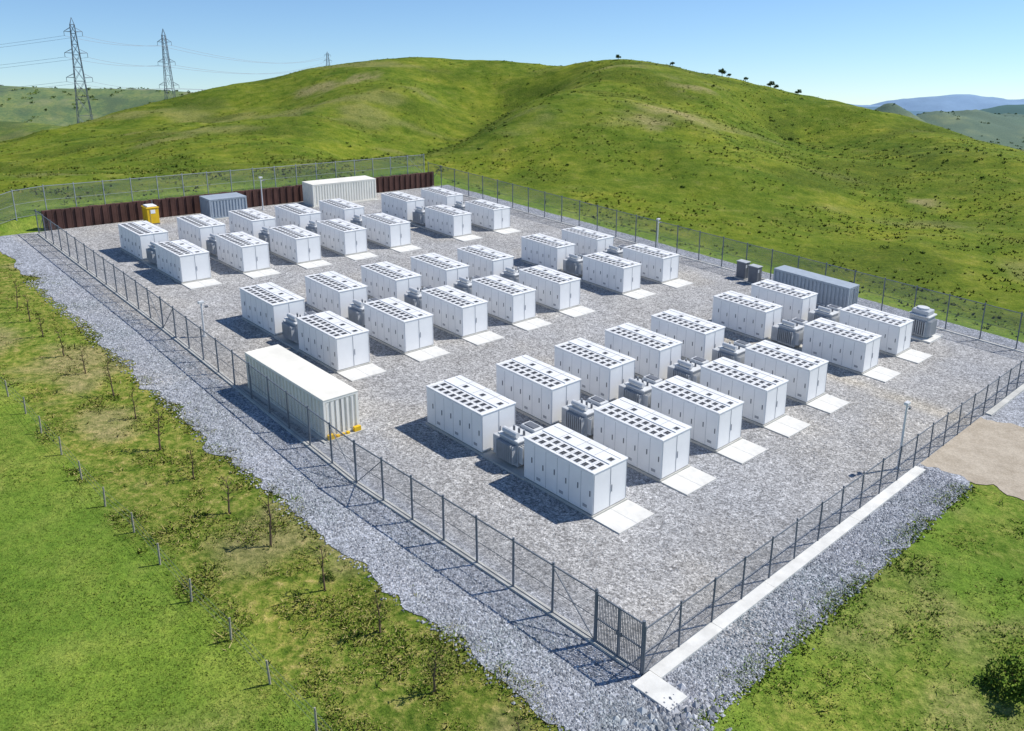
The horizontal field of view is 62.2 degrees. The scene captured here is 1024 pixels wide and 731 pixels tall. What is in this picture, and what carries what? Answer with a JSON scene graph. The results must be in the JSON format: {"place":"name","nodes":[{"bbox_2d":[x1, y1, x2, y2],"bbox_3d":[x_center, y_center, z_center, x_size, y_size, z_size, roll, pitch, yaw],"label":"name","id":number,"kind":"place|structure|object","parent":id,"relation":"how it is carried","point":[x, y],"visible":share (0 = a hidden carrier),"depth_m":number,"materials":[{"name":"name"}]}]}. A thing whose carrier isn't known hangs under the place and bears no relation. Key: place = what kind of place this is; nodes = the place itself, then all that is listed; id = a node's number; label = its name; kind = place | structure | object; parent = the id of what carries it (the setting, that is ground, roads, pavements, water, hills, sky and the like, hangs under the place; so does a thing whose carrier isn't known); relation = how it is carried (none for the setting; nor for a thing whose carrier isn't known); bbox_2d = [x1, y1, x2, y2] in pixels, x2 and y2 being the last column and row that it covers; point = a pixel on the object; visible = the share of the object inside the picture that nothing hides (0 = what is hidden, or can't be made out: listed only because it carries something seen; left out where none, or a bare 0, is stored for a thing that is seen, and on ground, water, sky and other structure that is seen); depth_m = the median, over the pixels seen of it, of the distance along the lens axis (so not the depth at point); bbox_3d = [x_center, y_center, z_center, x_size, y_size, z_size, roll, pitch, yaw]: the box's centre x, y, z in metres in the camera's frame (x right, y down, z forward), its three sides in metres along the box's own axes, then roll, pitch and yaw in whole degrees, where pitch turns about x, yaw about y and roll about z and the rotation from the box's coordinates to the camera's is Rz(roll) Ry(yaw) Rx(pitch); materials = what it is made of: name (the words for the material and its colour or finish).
{"place":"outdoors","nodes":[
{"label":"outdoors","id":0,"kind":"place"},
{"bbox_2d":[0,57,1023,730],"bbox_3d":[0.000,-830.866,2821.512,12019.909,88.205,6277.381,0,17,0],"label":"grassy ground","id":1,"kind":"structure","parent":0,"point":[534,127],"depth_m":65.22,"materials":[{"name":"green plant"}]},
{"bbox_2d":[64,18,92,122],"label":"transmission tower","id":2,"kind":"structure","parent":1,"relation":"on","point":[84,81],"depth_m":330.80,"materials":[{"name":"metal"}]},
{"bbox_2d":[0,380,330,730],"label":"wire field fence","id":3,"kind":"object","parent":1,"relation":"on","point":[229,620],"visible":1,"depth_m":37.56,"materials":[{"name":"grey metal"}]},
{"bbox_2d":[157,29,175,98],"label":"transmission tower","id":4,"kind":"structure","parent":1,"relation":"on","point":[163,52],"depth_m":405.32,"materials":[{"name":"metal"}]},
{"bbox_2d":[0,375,340,730],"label":"lawn grass","id":5,"kind":"structure","parent":1,"relation":"on","point":[56,678],"depth_m":33.68,"materials":[{"name":"plant"}]},
{"bbox_2d":[0,154,424,223],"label":"chain link fence","id":6,"kind":"object","parent":1,"relation":"on","point":[181,174],"visible":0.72,"depth_m":99.24,"materials":[{"name":"grey"}]},
{"bbox_2d":[0,268,569,730],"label":"verge grass","id":7,"kind":"structure","parent":1,"relation":"on","point":[338,610],"depth_m":36.31,"materials":[{"name":"plant"}]},
{"bbox_2d":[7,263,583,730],"bbox_3d":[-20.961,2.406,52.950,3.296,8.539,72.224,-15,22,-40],"label":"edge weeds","id":8,"kind":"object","parent":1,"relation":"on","point":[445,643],"visible":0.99,"depth_m":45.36,"materials":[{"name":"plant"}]},
{"bbox_2d":[424,644,446,696],"bbox_3d":[-2.873,11.371,31.737,0.914,2.210,0.670,-1,17,-4],"label":"sapling","id":9,"kind":"object","parent":1,"relation":"on","point":[431,667],"visible":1,"depth_m":31.78,"materials":[{"name":"green plant"}]},
{"bbox_2d":[1,60,1012,253],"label":"hillside shrubs","id":10,"kind":"object","parent":1,"relation":"on","point":[922,252],"visible":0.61,"depth_m":169.88,"materials":[{"name":"green plant"}]},
{"bbox_2d":[0,85,1023,148],"bbox_3d":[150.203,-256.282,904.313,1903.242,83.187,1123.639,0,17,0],"label":"distant trees","id":11,"kind":"object","parent":1,"relation":"on","point":[88,88],"visible":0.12,"depth_m":914.76,"materials":[{"name":"green plant"}]},
{"bbox_2d":[0,185,1023,730],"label":"gravel yard","id":12,"kind":"structure","parent":1,"relation":"on","point":[950,375],"depth_m":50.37,"materials":[{"name":"gravel"}]},
{"bbox_2d":[117,221,168,260],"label":"battery container","id":13,"kind":"object","parent":12,"relation":"on","point":[137,238],"visible":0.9,"depth_m":81.11,"materials":[{"name":"metal"}]},
{"bbox_2d":[141,241,157,270],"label":"transformer","id":14,"kind":"object","parent":12,"relation":"on","point":[151,261],"visible":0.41,"depth_m":78.75,"materials":[{"name":"metal"}]},
{"bbox_2d":[141,200,159,224],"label":"portable toilet","id":15,"kind":"object","parent":12,"relation":"on","point":[150,212],"visible":0.91,"depth_m":92.77,"materials":[{"name":"yellow paint"}]},
{"bbox_2d":[154,239,212,284],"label":"battery container","id":16,"kind":"object","parent":12,"relation":"on","point":[182,261],"visible":1,"depth_m":75.60,"materials":[{"name":"metal"}]},
{"bbox_2d":[176,214,225,249],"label":"battery container","id":17,"kind":"object","parent":12,"relation":"on","point":[197,230],"visible":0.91,"depth_m":84.94,"materials":[{"name":"metal"}]},
{"bbox_2d":[199,192,246,219],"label":"equipment container","id":18,"kind":"object","parent":12,"relation":"on","point":[217,206],"visible":0.77,"depth_m":97.36,"materials":[{"name":"metal"}]},
{"bbox_2d":[41,171,433,230],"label":"brown retaining wall","id":19,"kind":"structure","parent":12,"relation":"on","point":[75,217],"depth_m":97.16,"materials":[{"name":"metal"}]},
{"bbox_2d":[215,231,270,273],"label":"battery container","id":20,"kind":"object","parent":12,"relation":"on","point":[242,252],"visible":1,"depth_m":79.48,"materials":[{"name":"metal"}]},
{"bbox_2d":[228,208,275,237],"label":"battery container","id":21,"kind":"object","parent":12,"relation":"on","point":[251,221],"visible":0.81,"depth_m":88.73,"materials":[{"name":"metal"}]},
{"bbox_2d":[239,282,304,336],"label":"battery container","id":22,"kind":"object","parent":12,"relation":"on","point":[267,307],"visible":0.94,"depth_m":65.40,"materials":[{"name":"metal"}]},
{"bbox_2d":[274,311,315,351],"bbox_3d":[-15.798,-2.658,63.878,2.850,2.727,3.450,-16,23,-42],"label":"transformer","id":23,"kind":"object","parent":12,"relation":"on","point":[289,336],"visible":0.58,"depth_m":63.00,"materials":[{"name":"metal"}]},
{"bbox_2d":[268,225,322,264],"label":"battery container","id":24,"kind":"object","parent":12,"relation":"on","point":[295,244],"visible":1,"depth_m":83.20,"materials":[{"name":"metal"}]},
{"bbox_2d":[274,203,320,228],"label":"battery container","id":25,"kind":"object","parent":12,"relation":"on","point":[298,215],"visible":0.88,"depth_m":92.43,"materials":[{"name":"metal"}]},
{"bbox_2d":[242,344,365,443],"bbox_3d":[-13.251,1.665,53.196,2.900,3.970,9.720,-16,23,-42],"label":"shipping container","id":26,"kind":"object","parent":12,"relation":"on","point":[328,397],"visible":0.9,"depth_m":51.45,"materials":[{"name":"metal"}]},
{"bbox_2d":[37,233,629,666],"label":"concrete kerb","id":27,"kind":"structure","parent":12,"relation":"on","point":[421,527],"depth_m":44.11,"materials":[{"name":"concrete"}]},
{"bbox_2d":[35,209,597,639],"bbox_3d":[-22.819,-1.965,60.310,1.100,11.804,76.849,-15,22,-40],"label":"chain link fence","id":28,"kind":"object","parent":27,"relation":"on","point":[476,535],"visible":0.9,"depth_m":44.94,"materials":[{"name":"metal"}]},
{"bbox_2d":[296,311,371,373],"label":"battery container","id":29,"kind":"object","parent":12,"relation":"on","point":[334,342],"visible":1,"depth_m":59.90,"materials":[{"name":"metal"}]},
{"bbox_2d":[304,271,367,318],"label":"battery container","id":30,"kind":"object","parent":12,"relation":"on","point":[335,292],"visible":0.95,"depth_m":69.32,"materials":[{"name":"metal"}]},
{"bbox_2d":[301,175,379,207],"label":"storage container","id":31,"kind":"object","parent":12,"relation":"on","point":[356,189],"visible":0.94,"depth_m":107.77,"materials":[{"name":"metal"}]},
{"bbox_2d":[319,198,363,221],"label":"battery container","id":32,"kind":"object","parent":12,"relation":"on","point":[339,208],"visible":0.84,"depth_m":96.18,"materials":[{"name":"metal"}]},
{"bbox_2d":[316,218,367,256],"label":"battery container","id":33,"kind":"object","parent":12,"relation":"on","point":[344,238],"visible":0.99,"depth_m":86.82,"materials":[{"name":"metal"}]},
{"bbox_2d":[338,363,386,381],"bbox_3d":[-10.433,0.633,59.245,2.900,0.687,1.750,-16,23,-42],"label":"concrete pad","id":34,"kind":"object","parent":12,"relation":"on","point":[361,372],"visible":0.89,"depth_m":59.08,"materials":[{"name":"concrete"}]},
{"bbox_2d":[347,298,379,327],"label":"transformer","id":35,"kind":"object","parent":12,"relation":"on","point":[356,313],"visible":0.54,"depth_m":66.78,"materials":[{"name":"metal"}]},
{"bbox_2d":[361,213,411,248],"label":"battery container","id":36,"kind":"object","parent":12,"relation":"on","point":[386,230],"visible":0.98,"depth_m":90.56,"materials":[{"name":"metal"}]},
{"bbox_2d":[360,261,421,300],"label":"battery container","id":37,"kind":"object","parent":12,"relation":"on","point":[383,280],"visible":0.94,"depth_m":73.05,"materials":[{"name":"metal"}]},
{"bbox_2d":[363,297,434,354],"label":"battery container","id":38,"kind":"object","parent":12,"relation":"on","point":[400,326],"visible":0.98,"depth_m":63.77,"materials":[{"name":"metal"}]},
{"bbox_2d":[381,191,424,220],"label":"battery container","id":39,"kind":"object","parent":12,"relation":"on","point":[399,204],"visible":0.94,"depth_m":101.86,"materials":[{"name":"metal"}]},
{"bbox_2d":[404,286,433,308],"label":"transformer","id":40,"kind":"object","parent":12,"relation":"on","point":[413,296],"visible":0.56,"depth_m":70.48,"materials":[{"name":"metal"}]},
{"bbox_2d":[405,346,450,361],"bbox_3d":[-6.245,-0.706,63.117,2.900,0.687,1.750,-16,23,-42],"label":"concrete pad","id":41,"kind":"object","parent":12,"relation":"on","point":[426,354],"visible":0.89,"depth_m":62.96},
{"bbox_2d":[410,253,468,288],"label":"battery container","id":42,"kind":"object","parent":12,"relation":"on","point":[434,270],"visible":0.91,"depth_m":76.63,"materials":[{"name":"metal"}]},
{"bbox_2d":[421,187,462,206],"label":"battery container","id":43,"kind":"object","parent":12,"relation":"on","point":[432,196],"visible":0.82,"depth_m":106.03,"materials":[{"name":"metal"}]},
{"bbox_2d":[424,204,471,237],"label":"battery container","id":44,"kind":"object","parent":12,"relation":"on","point":[448,221],"visible":1,"depth_m":96.39,"materials":[{"name":"metal"}]},
{"bbox_2d":[421,285,488,338],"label":"battery container","id":45,"kind":"object","parent":12,"relation":"on","point":[457,313],"visible":0.98,"depth_m":67.44,"materials":[{"name":"metal"}]},
{"bbox_2d":[453,276,481,294],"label":"transformer","id":46,"kind":"object","parent":12,"relation":"on","point":[463,284],"visible":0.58,"depth_m":74.14,"materials":[{"name":"metal"}]},
{"bbox_2d":[426,375,515,454],"bbox_3d":[-2.510,3.078,51.484,2.880,3.530,5.120,-16,23,-42],"label":"battery container","id":47,"kind":"object","parent":12,"relation":"on","point":[468,413],"visible":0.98,"depth_m":50.33,"materials":[{"name":"metal"}]},
{"bbox_2d":[462,331,504,345],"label":"concrete pad","id":48,"kind":"object","parent":12,"relation":"on","point":[483,338],"visible":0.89,"depth_m":66.67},
{"bbox_2d":[457,245,513,278],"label":"battery container","id":49,"kind":"object","parent":12,"relation":"on","point":[481,261],"visible":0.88,"depth_m":80.36,"materials":[{"name":"metal"}]},
{"bbox_2d":[465,199,510,231],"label":"battery container","id":50,"kind":"object","parent":12,"relation":"on","point":[490,216],"visible":0.96,"depth_m":100.41,"materials":[{"name":"metal"}]},
{"bbox_2d":[471,275,536,324],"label":"battery container","id":51,"kind":"object","parent":12,"relation":"on","point":[510,302],"visible":0.96,"depth_m":71.03,"materials":[{"name":"metal"}]},
{"bbox_2d":[481,421,542,479],"bbox_3d":[0.439,4.698,48.738,2.850,2.727,3.450,-16,23,-42],"label":"transformer","id":52,"kind":"object","parent":12,"relation":"on","point":[506,453],"visible":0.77,"depth_m":47.98,"materials":[{"name":"metal"}]},
{"bbox_2d":[513,318,551,330],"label":"concrete pad","id":53,"kind":"object","parent":12,"relation":"on","point":[532,324],"visible":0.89,"depth_m":70.30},
{"bbox_2d":[495,355,581,426],"bbox_3d":[1.679,1.739,55.355,2.880,3.530,5.120,-16,23,-42],"label":"battery container","id":54,"kind":"object","parent":12,"relation":"on","point":[538,391],"visible":0.94,"depth_m":54.16,"materials":[{"name":"metal"}]},
{"bbox_2d":[520,233,575,270],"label":"battery container","id":55,"kind":"object","parent":12,"relation":"on","point":[545,251],"visible":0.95,"depth_m":86.19,"materials":[{"name":"metal"}]},
{"bbox_2d":[518,265,580,311],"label":"battery container","id":56,"kind":"object","parent":12,"relation":"on","point":[557,291],"visible":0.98,"depth_m":74.75,"materials":[{"name":"metal"}]},
{"bbox_2d":[560,253,587,280],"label":"transformer","id":57,"kind":"object","parent":12,"relation":"on","point":[572,264],"visible":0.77,"depth_m":83.72,"materials":[{"name":"metal"}]},
{"bbox_2d":[523,423,627,518],"bbox_3d":[3.382,5.747,45.990,2.880,3.530,5.120,-16,23,-42],"label":"battery container","id":58,"kind":"object","parent":12,"relation":"on","point":[583,474],"visible":0.98,"depth_m":44.88,"materials":[{"name":"metal"}]},
{"bbox_2d":[559,395,608,439],"bbox_3d":[4.627,3.359,52.609,2.850,2.727,3.450,-16,23,-42],"label":"transformer","id":59,"kind":"object","parent":12,"relation":"on","point":[578,416],"visible":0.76,"depth_m":51.76,"materials":[{"name":"metal"}]},
{"bbox_2d":[561,226,613,255],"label":"battery container","id":60,"kind":"object","parent":12,"relation":"on","point":[586,241],"visible":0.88,"depth_m":90.15,"materials":[{"name":"metal"}]},
{"bbox_2d":[554,337,635,401],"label":"battery container","id":61,"kind":"object","parent":12,"relation":"on","point":[600,371],"visible":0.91,"depth_m":57.80,"materials":[{"name":"metal"}]},
{"bbox_2d":[582,252,641,294],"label":"battery container","id":62,"kind":"object","parent":12,"relation":"on","point":[615,274],"visible":1,"depth_m":80.69,"materials":[{"name":"metal"}]},
{"bbox_2d":[593,590,645,675],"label":"steel gate","id":63,"kind":"structure","parent":12,"relation":"on","point":[617,632],"depth_m":33.91,"materials":[{"name":"metal"}]},
{"bbox_2d":[593,500,653,534],"bbox_3d":[5.804,7.989,44.105,2.900,0.687,1.750,-16,23,-42],"label":"concrete pad","id":64,"kind":"object","parent":12,"relation":"on","point":[622,517],"visible":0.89,"depth_m":43.96,"materials":[{"name":"concrete"}]},
{"bbox_2d":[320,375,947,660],"bbox_3d":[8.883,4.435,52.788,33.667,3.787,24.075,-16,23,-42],"label":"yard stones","id":65,"kind":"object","parent":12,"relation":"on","point":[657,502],"visible":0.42,"depth_m":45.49,"materials":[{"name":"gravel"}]},
{"bbox_2d":[618,374,662,408],"bbox_3d":[8.644,2.075,56.322,2.850,2.727,3.450,-16,23,-42],"label":"transformer","id":66,"kind":"object","parent":12,"relation":"on","point":[637,390],"visible":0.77,"depth_m":55.49,"materials":[{"name":"metal"}]},
{"bbox_2d":[593,397,691,482],"bbox_3d":[7.570,4.409,49.861,2.880,3.530,5.120,-16,23,-42],"label":"battery container","id":67,"kind":"object","parent":12,"relation":"on","point":[650,443],"visible":0.99,"depth_m":48.68,"materials":[{"name":"metal"}]},
{"bbox_2d":[604,323,682,380],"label":"battery container","id":68,"kind":"object","parent":12,"relation":"on","point":[655,354],"visible":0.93,"depth_m":61.38,"materials":[{"name":"metal"}]},
{"bbox_2d":[622,243,678,283],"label":"battery container","id":69,"kind":"object","parent":12,"relation":"on","point":[660,266],"visible":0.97,"depth_m":84.56,"materials":[{"name":"metal"}]},
{"bbox_2d":[632,670,687,711],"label":"concrete slab","id":70,"kind":"structure","parent":12,"relation":"on","point":[656,687],"depth_m":32.63,"materials":[{"name":"concrete"}]},
{"bbox_2d":[612,678,731,730],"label":"rock pile","id":71,"kind":"object","parent":12,"relation":"on","point":[665,714],"visible":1,"depth_m":31.56,"materials":[{"name":"stone"}]},
{"bbox_2d":[667,356,708,383],"bbox_3d":[12.574,0.819,59.955,2.850,2.727,3.450,-16,23,-42],"label":"transformer","id":72,"kind":"object","parent":12,"relation":"on","point":[690,370],"visible":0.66,"depth_m":59.21,"materials":[{"name":"metal"}]},
{"bbox_2d":[651,309,725,361],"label":"battery container","id":73,"kind":"object","parent":12,"relation":"on","point":[700,337],"visible":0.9,"depth_m":65.11,"materials":[{"name":"metal"}]},
{"bbox_2d":[661,466,716,495],"bbox_3d":[9.992,6.650,47.976,2.900,0.687,1.750,-16,23,-42],"label":"concrete pad","id":74,"kind":"object","parent":12,"relation":"on","point":[688,481],"visible":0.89,"depth_m":47.83,"materials":[{"name":"concrete"}]},
{"bbox_2d":[651,375,743,452],"bbox_3d":[11.587,3.125,53.574,2.880,3.530,5.120,-16,23,-42],"label":"battery container","id":75,"kind":"object","parent":12,"relation":"on","point":[712,418],"visible":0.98,"depth_m":52.30,"materials":[{"name":"metal"}]},
{"bbox_2d":[431,186,1023,352],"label":"concrete kerb","id":76,"kind":"structure","parent":12,"relation":"on","point":[976,338],"depth_m":90.86,"materials":[{"name":"concrete"}]},
{"bbox_2d":[428,163,1023,350],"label":"chain link fence","id":77,"kind":"object","parent":76,"relation":"on","point":[772,253],"visible":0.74,"depth_m":90.53,"materials":[{"name":"metal"}]},
{"bbox_2d":[712,340,750,363],"bbox_3d":[16.625,-0.476,63.700,2.850,2.727,3.450,-16,23,-42],"label":"transformer","id":78,"kind":"object","parent":12,"relation":"on","point":[735,351],"visible":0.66,"depth_m":62.97,"materials":[{"name":"metal"}]},
{"bbox_2d":[717,438,767,463],"bbox_3d":[14.009,5.366,51.689,2.900,0.687,1.750,-16,23,-42],"label":"concrete pad","id":79,"kind":"object","parent":12,"relation":"on","point":[742,451],"visible":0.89,"depth_m":51.53,"materials":[{"name":"concrete"}]},
{"bbox_2d":[700,357,788,427],"bbox_3d":[15.518,1.868,57.208,2.880,3.530,5.120,-16,23,-42],"label":"battery container","id":80,"kind":"object","parent":12,"relation":"on","point":[761,394],"visible":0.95,"depth_m":55.87,"materials":[{"name":"metal"}]},
{"bbox_2d":[712,290,782,340],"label":"battery container","id":81,"kind":"object","parent":12,"relation":"on","point":[746,315],"visible":0.99,"depth_m":71.09,"materials":[{"name":"metal"}]},
{"bbox_2d":[751,279,817,321],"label":"battery container","id":82,"kind":"object","parent":12,"relation":"on","point":[796,302],"visible":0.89,"depth_m":74.92,"materials":[{"name":"metal"}]},
{"bbox_2d":[744,340,828,404],"bbox_3d":[19.569,0.573,60.952,2.880,3.530,5.120,-16,23,-42],"label":"battery container","id":83,"kind":"object","parent":12,"relation":"on","point":[805,374],"visible":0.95,"depth_m":59.60,"materials":[{"name":"metal"}]},
{"bbox_2d":[648,466,925,677],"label":"concrete kerb","id":84,"kind":"structure","parent":12,"relation":"on","point":[678,656],"depth_m":39.52,"materials":[{"name":"concrete"}]},
{"bbox_2d":[642,360,1023,675],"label":"chain link fence","id":85,"kind":"object","parent":84,"relation":"on","point":[796,523],"visible":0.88,"depth_m":41.90,"materials":[{"name":"metal"}]},
{"bbox_2d":[766,318,807,351],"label":"transformer","id":86,"kind":"object","parent":12,"relation":"on","point":[787,333],"visible":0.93,"depth_m":68.72,"materials":[{"name":"metal"}]},
{"bbox_2d":[764,415,810,437],"bbox_3d":[17.940,4.110,55.322,2.900,0.687,1.750,-16,23,-42],"label":"concrete pad","id":87,"kind":"object","parent":12,"relation":"on","point":[787,426],"visible":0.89,"depth_m":55.16,"materials":[{"name":"concrete"}]},
{"bbox_2d":[773,265,858,308],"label":"switchgear container","id":88,"kind":"object","parent":12,"relation":"on","point":[836,292],"visible":0.68,"depth_m":79.99,"materials":[{"name":"grey metal"}]},
{"bbox_2d":[807,304,841,322],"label":"transformer","id":89,"kind":"object","parent":12,"relation":"on","point":[831,312],"visible":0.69,"depth_m":72.87,"materials":[{"name":"metal"}]},
{"bbox_2d":[807,394,849,413],"bbox_3d":[21.991,2.815,59.067,2.900,0.687,1.750,-16,23,-42],"label":"concrete pad","id":90,"kind":"object","parent":12,"relation":"on","point":[827,403],"visible":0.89,"depth_m":58.92,"materials":[{"name":"concrete"}]},
{"bbox_2d":[802,317,881,374],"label":"battery container","id":91,"kind":"object","parent":12,"relation":"on","point":[846,347],"visible":0.99,"depth_m":65.62,"materials":[{"name":"metal"}]},
{"bbox_2d":[839,304,913,356],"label":"battery container","id":92,"kind":"object","parent":12,"relation":"on","point":[894,331],"visible":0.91,"depth_m":69.41,"materials":[{"name":"metal"}]},
{"bbox_2d":[863,366,900,382],"bbox_3d":[28.239,0.818,64.842,2.900,0.687,1.750,-16,23,-42],"label":"concrete pad","id":93,"kind":"object","parent":12,"relation":"on","point":[881,374],"visible":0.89,"depth_m":64.68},
{"bbox_2d":[896,349,931,363],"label":"concrete pad","id":94,"kind":"object","parent":12,"relation":"on","point":[914,356],"visible":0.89,"depth_m":68.75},
{"bbox_2d":[908,305,942,343],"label":"step down transformer","id":95,"kind":"object","parent":12,"relation":"on","point":[924,323],"visible":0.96,"depth_m":72.78,"materials":[{"name":"metal"}]},
{"bbox_2d":[985,384,1023,415],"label":"concrete kerb","id":96,"kind":"structure","parent":12,"relation":"on","point":[1004,401],"depth_m":61.16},
{"bbox_2d":[676,482,981,730],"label":"edge weeds","id":97,"kind":"object","parent":1,"relation":"on","point":[767,675],"visible":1,"depth_m":38.21,"materials":[{"name":"plant"}]},
{"bbox_2d":[700,484,1023,730],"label":"front meadow grass","id":98,"kind":"structure","parent":1,"relation":"on","point":[909,571],"depth_m":36.51,"materials":[{"name":"plant"}]},
{"bbox_2d":[976,652,1023,702],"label":"shrub","id":99,"kind":"object","parent":1,"relation":"on","point":[1013,688],"visible":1,"depth_m":33.86,"materials":[{"name":"green plant"}]},
{"bbox_2d":[0,0,1023,104],"label":"sky","id":100,"kind":"structure","parent":0,"point":[856,52],"materials":[{"name":"blue"}]},
{"bbox_2d":[851,94,1023,111],"bbox_3d":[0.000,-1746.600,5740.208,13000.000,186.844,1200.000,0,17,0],"label":"distant mountain","id":101,"kind":"structure","parent":0,"point":[955,102],"depth_m":5464.72,"materials":[{"name":"blue"}]},
{"bbox_2d":[920,417,1023,499],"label":"dirt road","id":102,"kind":"structure","parent":0,"point":[981,450],"depth_m":52.95,"materials":[{"name":"soil"}]},
{"bbox_2d":[981,104,1023,114],"bbox_3d":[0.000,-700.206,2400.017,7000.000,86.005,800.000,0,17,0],"label":"distant mountain","id":103,"kind":"structure","parent":0,"point":[1011,109],"depth_m":2246.08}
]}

